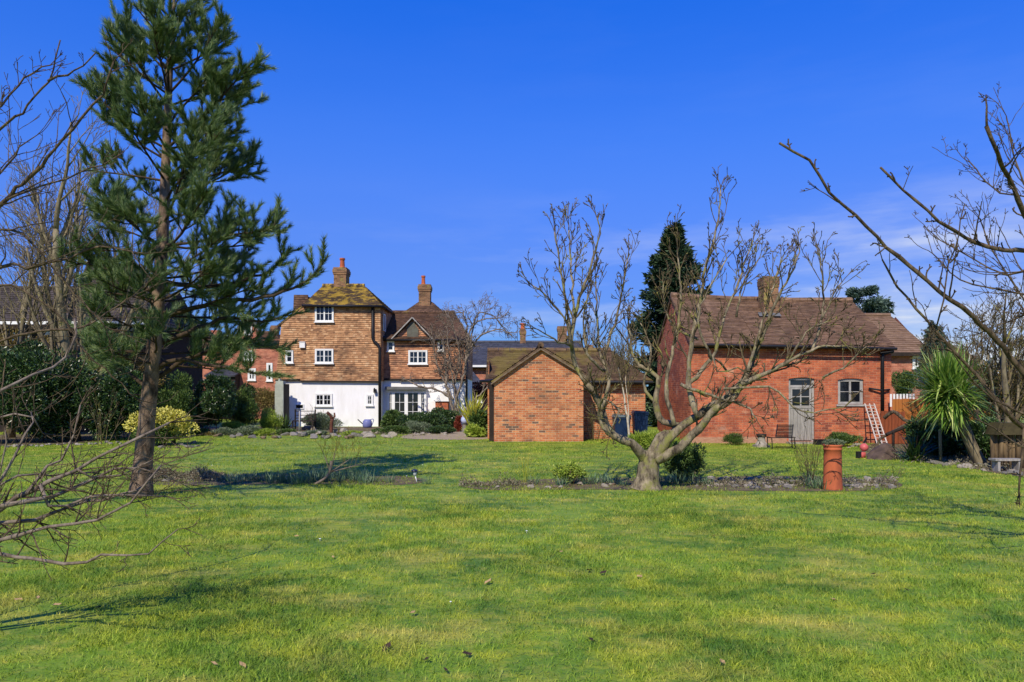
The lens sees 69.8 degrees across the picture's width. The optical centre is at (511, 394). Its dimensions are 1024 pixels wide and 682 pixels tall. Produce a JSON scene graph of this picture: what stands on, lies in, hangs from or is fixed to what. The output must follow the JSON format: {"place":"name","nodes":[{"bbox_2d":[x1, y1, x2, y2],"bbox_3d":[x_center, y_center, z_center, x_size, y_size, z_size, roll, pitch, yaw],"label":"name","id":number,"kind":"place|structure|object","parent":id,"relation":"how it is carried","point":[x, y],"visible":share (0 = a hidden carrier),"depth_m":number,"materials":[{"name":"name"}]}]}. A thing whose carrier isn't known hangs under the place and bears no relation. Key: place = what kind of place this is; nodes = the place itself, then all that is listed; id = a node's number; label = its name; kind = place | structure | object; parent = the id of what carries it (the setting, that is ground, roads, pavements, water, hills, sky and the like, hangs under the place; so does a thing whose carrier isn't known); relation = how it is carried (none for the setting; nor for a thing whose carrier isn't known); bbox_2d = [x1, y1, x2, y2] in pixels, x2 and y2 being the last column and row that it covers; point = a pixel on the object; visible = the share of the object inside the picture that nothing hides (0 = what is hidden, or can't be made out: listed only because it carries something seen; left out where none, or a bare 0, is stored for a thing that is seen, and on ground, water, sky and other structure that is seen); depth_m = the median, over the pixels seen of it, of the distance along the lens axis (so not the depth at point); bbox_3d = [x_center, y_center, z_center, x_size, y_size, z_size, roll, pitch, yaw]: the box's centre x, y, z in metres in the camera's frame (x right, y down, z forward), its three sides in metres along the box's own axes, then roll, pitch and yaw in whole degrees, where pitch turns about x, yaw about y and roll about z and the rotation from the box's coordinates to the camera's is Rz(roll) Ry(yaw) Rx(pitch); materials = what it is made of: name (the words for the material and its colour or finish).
{"place":"outdoors","nodes":[
{"label":"outdoors","id":0,"kind":"place"},
{"bbox_2d":[203,330,239,418],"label":"terrace house","id":1,"kind":"structure","parent":0,"point":[235,377],"depth_m":47.95,"materials":[{"name":"red brick"}]},
{"bbox_2d":[401,431,487,439],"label":"path","id":2,"kind":"structure","parent":0,"point":[461,434],"depth_m":27.03,"materials":[{"name":"beige gravel"}]},
{"bbox_2d":[0,404,1023,681],"bbox_3d":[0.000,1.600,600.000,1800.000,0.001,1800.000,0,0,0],"label":"lawn","id":3,"kind":"structure","parent":0,"point":[40,670],"depth_m":6.66,"materials":[{"name":"green plant"}]},
{"bbox_2d":[0,33,181,420],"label":"bare tree","id":4,"kind":"object","parent":3,"relation":"on","point":[11,195],"visible":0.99,"depth_m":8.72,"materials":[{"name":"brown plant"}]},
{"bbox_2d":[81,383,125,445],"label":"hedge stems","id":5,"kind":"object","parent":3,"relation":"on","point":[100,417],"visible":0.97,"depth_m":22.97,"materials":[{"name":"brown plant"}]},
{"bbox_2d":[0,266,212,431],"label":"dark roofed house","id":6,"kind":"structure","parent":3,"relation":"on","point":[182,345],"depth_m":32.52,"materials":[{"name":"tile"}]},
{"bbox_2d":[0,286,215,580],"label":"bare shrub","id":7,"kind":"object","parent":3,"relation":"on","point":[31,490],"visible":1,"depth_m":4.81,"materials":[{"name":"brown plant"}]},
{"bbox_2d":[122,405,200,445],"bbox_3d":[-10.949,0.992,22.950,2.186,1.328,1.620,0,0,-33],"label":"variegated bush","id":8,"kind":"object","parent":3,"relation":"on","point":[166,415],"visible":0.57,"depth_m":22.79,"materials":[{"name":"yellow plant"}]},
{"bbox_2d":[157,369,205,435],"bbox_3d":[-12.767,0.348,27.879,1.714,2.651,1.907,0,0,19],"label":"evergreen shrub","id":9,"kind":"object","parent":3,"relation":"on","point":[183,398],"visible":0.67,"depth_m":27.62,"materials":[{"name":"green plant"}]},
{"bbox_2d":[53,0,333,498],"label":"pine tree","id":10,"kind":"object","parent":3,"relation":"on","point":[217,141],"visible":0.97,"depth_m":10.90,"materials":[{"name":"green plant"}]},
{"bbox_2d":[0,427,425,445],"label":"flower bed","id":11,"kind":"object","parent":3,"relation":"on","point":[36,441],"visible":0.09,"depth_m":27.10,"materials":[{"name":"soil"}]},
{"bbox_2d":[0,324,54,361],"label":"dry hedge","id":12,"kind":"object","parent":11,"relation":"on","point":[12,342],"visible":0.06,"depth_m":27.35,"materials":[{"name":"brown plant"}]},
{"bbox_2d":[0,338,106,442],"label":"laurel hedge","id":13,"kind":"object","parent":11,"relation":"on","point":[25,364],"visible":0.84,"depth_m":23.95,"materials":[{"name":"green plant"}]},
{"bbox_2d":[0,162,125,437],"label":"bare tree","id":14,"kind":"object","parent":11,"relation":"on","point":[21,326],"visible":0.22,"depth_m":26.91,"materials":[{"name":"brown plant"}]},
{"bbox_2d":[70,361,142,441],"bbox_3d":[-13.733,0.247,25.271,2.427,2.891,2.347,0,0,-24],"label":"laurel shrub","id":15,"kind":"object","parent":11,"relation":"on","point":[127,402],"visible":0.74,"depth_m":24.83,"materials":[{"name":"green plant"}]},
{"bbox_2d":[0,70,239,440],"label":"bare tree","id":16,"kind":"object","parent":11,"relation":"on","point":[61,288],"visible":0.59,"depth_m":24.80,"materials":[{"name":"brown plant"}]},
{"bbox_2d":[75,347,169,421],"bbox_3d":[-14.996,-0.311,27.481,4.498,3.039,1.869,0,0,0],"label":"dry hedge","id":17,"kind":"object","parent":11,"relation":"on","point":[141,368],"visible":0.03,"depth_m":27.28,"materials":[{"name":"brown plant"}]},
{"bbox_2d":[224,382,259,425],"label":"evergreen shrub","id":18,"kind":"object","parent":11,"relation":"on","point":[247,408],"visible":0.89,"depth_m":30.30,"materials":[{"name":"green plant"}]},
{"bbox_2d":[238,385,274,411],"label":"twiggy hedge","id":19,"kind":"object","parent":11,"relation":"on","point":[265,398],"visible":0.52,"depth_m":35.91,"materials":[{"name":"brown plant"}]},
{"bbox_2d":[259,406,283,429],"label":"feathery shrub","id":20,"kind":"object","parent":11,"relation":"on","point":[270,420],"visible":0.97,"depth_m":31.35,"materials":[{"name":"green plant"}]},
{"bbox_2d":[275,379,288,426],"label":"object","id":21,"kind":"object","parent":11,"relation":"on","point":[282,396],"visible":0.77,"depth_m":35.46,"materials":[{"name":"grey plastic"}]},
{"bbox_2d":[277,411,297,428],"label":"green sword plant","id":22,"kind":"object","parent":11,"relation":"on","point":[286,424],"visible":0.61,"depth_m":31.87,"materials":[{"name":"green plant"}]},
{"bbox_2d":[292,409,315,429],"bbox_3d":[-9.104,1.130,32.112,0.937,0.940,0.435,0,0,0],"label":"garden bench","id":23,"kind":"object","parent":11,"relation":"on","point":[295,415],"visible":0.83,"depth_m":32.27,"materials":[{"name":"white wood"}]},
{"bbox_2d":[300,411,343,429],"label":"lavender hedge","id":24,"kind":"object","parent":11,"relation":"on","point":[319,421],"visible":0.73,"depth_m":32.81,"materials":[{"name":"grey plant"}]},
{"bbox_2d":[380,409,403,427],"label":"round shrub","id":25,"kind":"object","parent":11,"relation":"on","point":[388,417],"visible":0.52,"depth_m":31.67,"materials":[{"name":"green plant"}]},
{"bbox_2d":[193,373,237,428],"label":"evergreen shrub","id":26,"kind":"object","parent":3,"relation":"on","point":[217,395],"visible":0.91,"depth_m":28.73,"materials":[{"name":"green plant"}]},
{"bbox_2d":[211,427,237,435],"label":"rockery plant","id":27,"kind":"object","parent":3,"relation":"on","point":[225,431],"visible":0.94,"depth_m":28.46,"materials":[{"name":"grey plant"}]},
{"bbox_2d":[220,421,249,429],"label":"feathery shrub","id":28,"kind":"object","parent":3,"relation":"on","point":[234,424],"visible":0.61,"depth_m":29.45,"materials":[{"name":"green plant"}]},
{"bbox_2d":[237,425,259,434],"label":"rockery plant","id":29,"kind":"object","parent":3,"relation":"on","point":[249,429],"visible":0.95,"depth_m":28.44,"materials":[{"name":"grey plant"}]},
{"bbox_2d":[233,323,279,417],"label":"brick terrace","id":30,"kind":"structure","parent":3,"relation":"on","point":[268,360],"depth_m":48.00,"materials":[{"name":"red-orange brick"},{"name":"brown roof tile"},{"name":"white paint"}]},
{"bbox_2d":[253,428,275,435],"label":"rockery plant","id":31,"kind":"object","parent":3,"relation":"on","point":[266,431],"visible":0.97,"depth_m":28.39,"materials":[{"name":"green plant"}]},
{"bbox_2d":[153,473,424,484],"bbox_3d":[-4.277,1.595,13.830,5.382,0.001,1.959,0,0,0],"label":"flower bed","id":32,"kind":"object","parent":3,"relation":"on","point":[399,480],"visible":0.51,"depth_m":13.27,"materials":[{"name":"soil"}]},
{"bbox_2d":[222,471,244,483],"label":"bulb clump","id":33,"kind":"object","parent":32,"relation":"on","point":[236,479],"visible":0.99,"depth_m":13.19,"materials":[{"name":"green plant"}]},
{"bbox_2d":[314,410,381,484],"bbox_3d":[-2.860,0.944,12.988,1.276,1.353,0.546,0,0,-12],"label":"pruned shrub","id":34,"kind":"object","parent":32,"relation":"on","point":[329,468],"visible":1,"depth_m":13.00,"materials":[{"name":"brown plant"}]},
{"bbox_2d":[353,469,374,483],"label":"bulb clump","id":35,"kind":"object","parent":32,"relation":"on","point":[364,479],"visible":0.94,"depth_m":13.07,"materials":[{"name":"green plant"}]},
{"bbox_2d":[275,258,475,426],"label":"tile hung house","id":36,"kind":"structure","parent":3,"relation":"on","point":[354,356],"depth_m":36.50,"materials":[{"name":"brown tile"}]},
{"bbox_2d":[314,393,332,406],"bbox_3d":[-9.374,0.290,36.440,0.943,0.680,0.100,0,0,0],"label":"window","id":37,"kind":"structure","parent":36,"relation":"in","point":[321,399],"depth_m":36.45,"materials":[{"name":"white paint"}]},
{"bbox_2d":[314,349,333,363],"bbox_3d":[-9.316,-1.875,36.345,0.992,0.763,0.100,0,0,0],"label":"window","id":38,"kind":"structure","parent":36,"relation":"in","point":[322,356],"depth_m":36.36,"materials":[{"name":"white paint"}]},
{"bbox_2d":[314,307,334,322],"bbox_3d":[-9.307,-3.990,36.345,1.009,0.880,0.100,0,0,0],"label":"window","id":39,"kind":"structure","parent":36,"relation":"in","point":[322,314],"depth_m":36.39,"materials":[{"name":"white paint"}]},
{"bbox_2d":[387,390,425,415],"bbox_3d":[-5.332,0.630,37.145,1.984,1.700,0.050,0,0,0],"label":"french window","id":40,"kind":"structure","parent":36,"relation":"in","point":[407,402],"depth_m":37.14,"materials":[{"name":"white paint"}]},
{"bbox_2d":[407,350,427,364],"bbox_3d":[-4.773,-1.865,37.160,1.046,0.745,0.100,0,0,0],"label":"window","id":41,"kind":"structure","parent":36,"relation":"in","point":[415,357],"depth_m":37.17,"materials":[{"name":"white paint"}]},
{"bbox_2d":[371,425,411,433],"bbox_3d":[-4.855,1.432,29.532,1.656,0.441,0.678,0,0,-8],"label":"green mound","id":42,"kind":"object","parent":3,"relation":"on","point":[399,429],"visible":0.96,"depth_m":29.42,"materials":[{"name":"green plant"}]},
{"bbox_2d":[406,420,431,432],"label":"grey shrub","id":43,"kind":"object","parent":3,"relation":"on","point":[415,426],"visible":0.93,"depth_m":30.03,"materials":[{"name":"green plant"}]},
{"bbox_2d":[395,411,447,426],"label":"hedge","id":44,"kind":"object","parent":3,"relation":"on","point":[423,416],"visible":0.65,"depth_m":31.23,"materials":[{"name":"green plant"}]},
{"bbox_2d":[425,424,456,433],"bbox_3d":[-2.880,1.420,29.780,1.278,0.460,0.856,0,0,-22],"label":"green mound","id":45,"kind":"object","parent":3,"relation":"on","point":[439,429],"visible":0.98,"depth_m":29.65,"materials":[{"name":"green plant"}]},
{"bbox_2d":[431,406,460,426],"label":"hedge","id":46,"kind":"object","parent":3,"relation":"on","point":[450,415],"visible":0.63,"depth_m":31.69,"materials":[{"name":"green plant"}]},
{"bbox_2d":[453,415,462,431],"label":"bronze shrub","id":47,"kind":"object","parent":3,"relation":"on","point":[458,425],"visible":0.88,"depth_m":31.20,"materials":[{"name":"red plant"}]},
{"bbox_2d":[400,291,519,415],"bbox_3d":[-2.527,-1.804,35.634,5.972,6.661,2.205,0,0,0],"label":"bare wall shrub","id":48,"kind":"object","parent":3,"relation":"on","point":[468,346],"visible":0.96,"depth_m":35.56,"materials":[{"name":"brown plant"}]},
{"bbox_2d":[455,390,487,424],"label":"flax plant","id":49,"kind":"object","parent":3,"relation":"on","point":[473,406],"visible":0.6,"depth_m":28.09,"materials":[{"name":"plant"}]},
{"bbox_2d":[463,423,487,437],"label":"glossy shrub","id":50,"kind":"object","parent":3,"relation":"on","point":[474,430],"visible":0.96,"depth_m":27.12,"materials":[{"name":"green plant"}]},
{"bbox_2d":[468,408,487,432],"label":"glossy shrub","id":51,"kind":"object","parent":3,"relation":"on","point":[478,419],"visible":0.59,"depth_m":27.73,"materials":[{"name":"green plant"}]},
{"bbox_2d":[472,381,487,399],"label":"red hedge","id":52,"kind":"object","parent":3,"relation":"on","point":[478,388],"visible":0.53,"depth_m":44.62,"materials":[{"name":"brown plant"}]},
{"bbox_2d":[479,342,652,441],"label":"brick outbuilding","id":53,"kind":"structure","parent":3,"relation":"on","point":[534,395],"depth_m":24.80,"materials":[{"name":"brick"}]},
{"bbox_2d":[153,427,1011,487],"bbox_3d":[-0.352,1.451,22.471,25.751,0.313,20.462,0,0,0],"label":"ground cover","id":54,"kind":"object","parent":3,"relation":"on","point":[208,474],"visible":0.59,"depth_m":13.29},
{"bbox_2d":[573,313,638,364],"bbox_3d":[4.287,-1.048,33.117,3.087,5.342,2.288,0,0,19],"label":"bare tree","id":55,"kind":"object","parent":3,"relation":"on","point":[592,335],"visible":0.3,"depth_m":33.22,"materials":[{"name":"brown plant"}]},
{"bbox_2d":[611,414,630,436],"bbox_3d":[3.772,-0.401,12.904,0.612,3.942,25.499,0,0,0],"label":"bin","id":56,"kind":"object","parent":3,"relation":"on","point":[620,428],"visible":0.69,"depth_m":25.04,"materials":[{"name":"blue plastic"}]},
{"bbox_2d":[606,327,644,434],"bbox_3d":[3.506,-0.263,22.846,1.377,3.732,1.242,0,0,0],"label":"sapling","id":57,"kind":"object","parent":3,"relation":"on","point":[621,370],"visible":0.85,"depth_m":22.73,"materials":[{"name":"brown plant"}]},
{"bbox_2d":[631,410,648,438],"bbox_3d":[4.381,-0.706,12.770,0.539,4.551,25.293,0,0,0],"label":"bin","id":58,"kind":"object","parent":3,"relation":"on","point":[640,421],"visible":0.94,"depth_m":24.87,"materials":[{"name":"blue plastic"}]},
{"bbox_2d":[628,429,682,448],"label":"shrub","id":59,"kind":"object","parent":3,"relation":"on","point":[646,437],"visible":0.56,"depth_m":20.84,"materials":[{"name":"green plant"}]},
{"bbox_2d":[627,219,713,426],"bbox_3d":[7.959,-3.278,36.047,5.472,10.543,5.673,0,0,29],"label":"conifer","id":60,"kind":"object","parent":3,"relation":"on","point":[656,262],"visible":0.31,"depth_m":35.60,"materials":[{"name":"green plant"}]},
{"bbox_2d":[460,476,901,490],"bbox_3d":[3.032,1.595,13.216,7.934,0.001,2.254,0,0,0],"label":"flower bed","id":61,"kind":"object","parent":3,"relation":"on","point":[689,486],"visible":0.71,"depth_m":12.55,"materials":[{"name":"soil"}]},
{"bbox_2d":[509,446,533,483],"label":"reed stems","id":62,"kind":"object","parent":61,"relation":"on","point":[525,478],"visible":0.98,"depth_m":12.99,"materials":[{"name":"green plant"}]},
{"bbox_2d":[550,461,586,483],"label":"lime shrub","id":63,"kind":"object","parent":61,"relation":"on","point":[568,469],"visible":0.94,"depth_m":12.93,"materials":[{"name":"green plant"}]},
{"bbox_2d":[662,441,707,479],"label":"yew bush","id":64,"kind":"object","parent":61,"relation":"on","point":[689,459],"visible":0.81,"depth_m":13.29,"materials":[{"name":"green plant"}]},
{"bbox_2d":[515,164,884,490],"bbox_3d":[3.026,-1.137,12.039,5.671,5.606,2.537,0,0,9],"label":"old fruit tree","id":65,"kind":"object","parent":61,"relation":"in","point":[655,454],"visible":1,"depth_m":12.08,"materials":[{"name":"brown plant"}]},
{"bbox_2d":[788,425,829,484],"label":"twiggy shrub","id":66,"kind":"object","parent":61,"relation":"on","point":[810,455],"visible":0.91,"depth_m":12.92,"materials":[{"name":"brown plant"}]},
{"bbox_2d":[803,471,827,488],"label":"bulb clump","id":67,"kind":"object","parent":61,"relation":"on","point":[814,485],"visible":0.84,"depth_m":12.46,"materials":[{"name":"green plant"}]},
{"bbox_2d":[822,438,846,489],"bbox_3d":[5.404,1.173,12.341,0.388,0.874,0.365,0,0,0],"label":"planter","id":68,"kind":"object","parent":61,"relation":"on","point":[832,462],"visible":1,"depth_m":12.23,"materials":[{"name":"ceramic"}]},
{"bbox_2d":[721,432,745,444],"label":"shrub","id":69,"kind":"object","parent":3,"relation":"on","point":[730,438],"visible":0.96,"depth_m":23.21,"materials":[{"name":"green plant"}]},
{"bbox_2d":[753,434,769,447],"bbox_3d":[7.548,1.397,22.200,0.400,0.405,0.400,0,0,0],"label":"stone pedestal","id":70,"kind":"object","parent":3,"relation":"on","point":[763,443],"visible":0.9,"depth_m":22.08,"materials":[{"name":"white stone"}]},
{"bbox_2d":[655,276,897,443],"bbox_3d":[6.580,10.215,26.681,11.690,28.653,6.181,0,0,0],"label":"brick barn","id":71,"kind":"structure","parent":3,"relation":"on","point":[871,379],"depth_m":24.00,"materials":[{"name":"brick"}]},
{"bbox_2d":[789,378,813,440],"bbox_3d":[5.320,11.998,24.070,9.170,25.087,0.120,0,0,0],"label":"door","id":72,"kind":"structure","parent":71,"relation":"in","point":[795,384],"depth_m":24.08,"materials":[{"name":"grey paint"}]},
{"bbox_2d":[838,379,862,403],"bbox_3d":[11.089,-0.093,24.070,0.820,0.820,0.060,0,0,0],"label":"window","id":73,"kind":"structure","parent":71,"relation":"in","point":[845,386],"depth_m":24.09,"materials":[{"name":"grey paint"}]},
{"bbox_2d":[766,424,795,448],"bbox_3d":[7.981,1.248,21.649,0.861,0.705,0.537,0,0,0],"label":"garden chair","id":74,"kind":"object","parent":3,"relation":"on","point":[784,436],"visible":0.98,"depth_m":21.82,"materials":[{"name":"brown wood"}]},
{"bbox_2d":[824,431,863,444],"bbox_3d":[10.165,1.353,22.492,1.132,0.471,0.926,0,0,0],"label":"herb mound","id":75,"kind":"object","parent":3,"relation":"on","point":[847,437],"visible":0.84,"depth_m":22.29,"materials":[{"name":"green plant"}]},
{"bbox_2d":[856,437,868,457],"bbox_3d":[8.784,1.334,18.400,0.305,0.531,0.205,0,0,0],"label":"pink float","id":76,"kind":"object","parent":3,"relation":"on","point":[862,447],"visible":1,"depth_m":18.34,"materials":[{"name":"plastic"}]},
{"bbox_2d":[844,285,894,314],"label":"cedar tree","id":77,"kind":"object","parent":3,"relation":"on","point":[877,304],"visible":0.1,"depth_m":59.13,"materials":[{"name":"green plant"}]},
{"bbox_2d":[866,442,897,459],"bbox_3d":[9.120,1.552,18.196,0.723,0.729,0.739,0,0,0],"label":"boulder","id":78,"kind":"object","parent":3,"relation":"on","point":[882,451],"visible":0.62,"depth_m":17.96,"materials":[{"name":"stone"}]},
{"bbox_2d":[779,83,1023,506],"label":"fruit tree","id":79,"kind":"object","parent":3,"relation":"on","point":[993,336],"visible":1,"depth_m":6.85,"materials":[{"name":"brown plant"}]},
{"bbox_2d":[891,369,918,398],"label":"thin shrub","id":80,"kind":"object","parent":3,"relation":"on","point":[899,381],"visible":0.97,"depth_m":26.67,"materials":[{"name":"green plant"}]},
{"bbox_2d":[889,427,951,461],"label":"spiky plant","id":81,"kind":"object","parent":3,"relation":"on","point":[912,450],"visible":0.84,"depth_m":17.49,"materials":[{"name":"green plant"}]},
{"bbox_2d":[913,320,947,389],"bbox_3d":[18.470,-0.706,32.053,1.917,5.115,1.880,0,0,0],"label":"slim conifer","id":82,"kind":"object","parent":3,"relation":"on","point":[925,335],"visible":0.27,"depth_m":31.85,"materials":[{"name":"green plant"}]},
{"bbox_2d":[938,430,941,461],"bbox_3d":[10.046,1.214,17.200,0.086,0.773,0.070,0,0,0],"label":"post","id":83,"kind":"object","parent":3,"relation":"on","point":[940,443],"visible":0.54,"depth_m":17.17,"materials":[{"name":"grey wood"}]},
{"bbox_2d":[861,443,1023,475],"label":"flower bed","id":84,"kind":"object","parent":3,"relation":"on","point":[900,445],"visible":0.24,"depth_m":18.52,"materials":[{"name":"soil"}]},
{"bbox_2d":[864,403,886,444],"bbox_3d":[11.432,0.942,23.024,0.336,1.292,1.778,0,0,13],"label":"ladder","id":85,"kind":"object","parent":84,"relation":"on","point":[877,414],"visible":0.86,"depth_m":23.10,"materials":[{"name":"white wood"}]},
{"bbox_2d":[881,411,904,443],"bbox_3d":[12.216,1.056,23.510,0.760,1.048,0.020,0,0,0],"label":"board fence","id":86,"kind":"object","parent":84,"relation":"on","point":[893,421],"visible":0.58,"depth_m":23.50,"materials":[{"name":"orange wood"}]},
{"bbox_2d":[876,410,911,445],"bbox_3d":[10.163,1.009,19.351,1.466,1.185,0.795,0,0,0],"label":"driftwood","id":87,"kind":"object","parent":84,"relation":"on","point":[888,414],"visible":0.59,"depth_m":19.26,"materials":[{"name":"brown wood"}]},
{"bbox_2d":[885,421,915,448],"bbox_3d":[10.167,1.148,19.100,1.120,0.908,0.093,0,0,-22],"label":"dark rail","id":88,"kind":"object","parent":84,"relation":"on","point":[893,432],"visible":0.46,"depth_m":18.94,"materials":[{"name":"brown wood"}]},
{"bbox_2d":[901,414,968,457],"bbox_3d":[10.845,1.075,18.608,1.710,1.242,1.466,0,0,16],"label":"dark shrub","id":89,"kind":"object","parent":84,"relation":"on","point":[949,445],"visible":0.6,"depth_m":18.29,"materials":[{"name":"green plant"}]},
{"bbox_2d":[890,394,986,442],"bbox_3d":[13.747,0.785,23.644,3.078,1.591,0.112,0,0,0],"label":"board fence","id":90,"kind":"object","parent":84,"relation":"on","point":[897,404],"visible":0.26,"depth_m":23.60,"materials":[{"name":"orange wood"}]},
{"bbox_2d":[897,340,999,463],"bbox_3d":[9.867,0.197,16.647,2.391,2.978,2.341,0,0,44],"label":"cabbage palm","id":91,"kind":"object","parent":84,"relation":"on","point":[948,386],"visible":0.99,"depth_m":16.37,"materials":[{"name":"green plant"}]},
{"bbox_2d":[911,297,1021,420],"bbox_3d":[13.288,-0.624,21.120,2.452,4.485,3.114,0,0,-40],"label":"bare tree","id":92,"kind":"object","parent":84,"relation":"on","point":[924,345],"visible":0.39,"depth_m":21.14,"materials":[{"name":"brown plant"}]},
{"bbox_2d":[954,415,1015,459],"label":"dark shrub","id":93,"kind":"object","parent":84,"relation":"on","point":[982,438],"visible":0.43,"depth_m":17.45,"materials":[{"name":"green plant"}]},
{"bbox_2d":[952,276,1023,435],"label":"bare tree","id":94,"kind":"object","parent":84,"relation":"on","point":[1007,379],"visible":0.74,"depth_m":18.92,"materials":[{"name":"brown plant"}]},
{"bbox_2d":[968,359,1023,422],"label":"olive hedge","id":95,"kind":"object","parent":84,"relation":"on","point":[997,386],"visible":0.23,"depth_m":20.21,"materials":[{"name":"green plant"}]},
{"bbox_2d":[985,422,1023,467],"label":"hutch","id":96,"kind":"object","parent":84,"relation":"on","point":[999,448],"visible":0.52,"depth_m":15.86,"materials":[{"name":"brown wood"}]},
{"bbox_2d":[988,458,1020,471],"bbox_3d":[10.239,1.465,15.200,0.580,0.270,0.240,0,0,0],"label":"bench","id":97,"kind":"object","parent":84,"relation":"on","point":[996,463],"visible":0.85,"depth_m":15.15,"materials":[{"name":"grey stone"}]},
{"bbox_2d":[915,341,978,385],"bbox_3d":[18.149,-0.342,30.363,2.852,3.919,1.891,0,0,32],"label":"bare tree","id":98,"kind":"object","parent":3,"relation":"on","point":[933,363],"visible":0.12,"depth_m":30.48,"materials":[{"name":"grey plant"}]},
{"bbox_2d":[968,305,1023,364],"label":"bare tree","id":99,"kind":"object","parent":3,"relation":"on","point":[985,310],"visible":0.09,"depth_m":23.70,"materials":[{"name":"plant"}]},
{"bbox_2d":[0,0,1023,386],"label":"sky","id":100,"kind":"structure","parent":0,"point":[433,139],"materials":[{"name":"blue"}]},
{"bbox_2d":[472,319,592,411],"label":"slate house","id":101,"kind":"structure","parent":0,"point":[479,363],"depth_m":55.14,"materials":[{"name":"tile"}]},
{"bbox_2d":[583,397,622,440],"bbox_3d":[3.108,0.854,25.194,1.596,1.520,1.810,0,0,15],"label":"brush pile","id":102,"kind":"object","parent":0,"point":[589,421],"visible":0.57,"depth_m":25.34,"materials":[{"name":"brown plant"}]},
{"bbox_2d":[864,313,924,410],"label":"brick house","id":103,"kind":"structure","parent":0,"point":[901,338],"depth_m":36.44,"materials":[{"name":"beige tile"}]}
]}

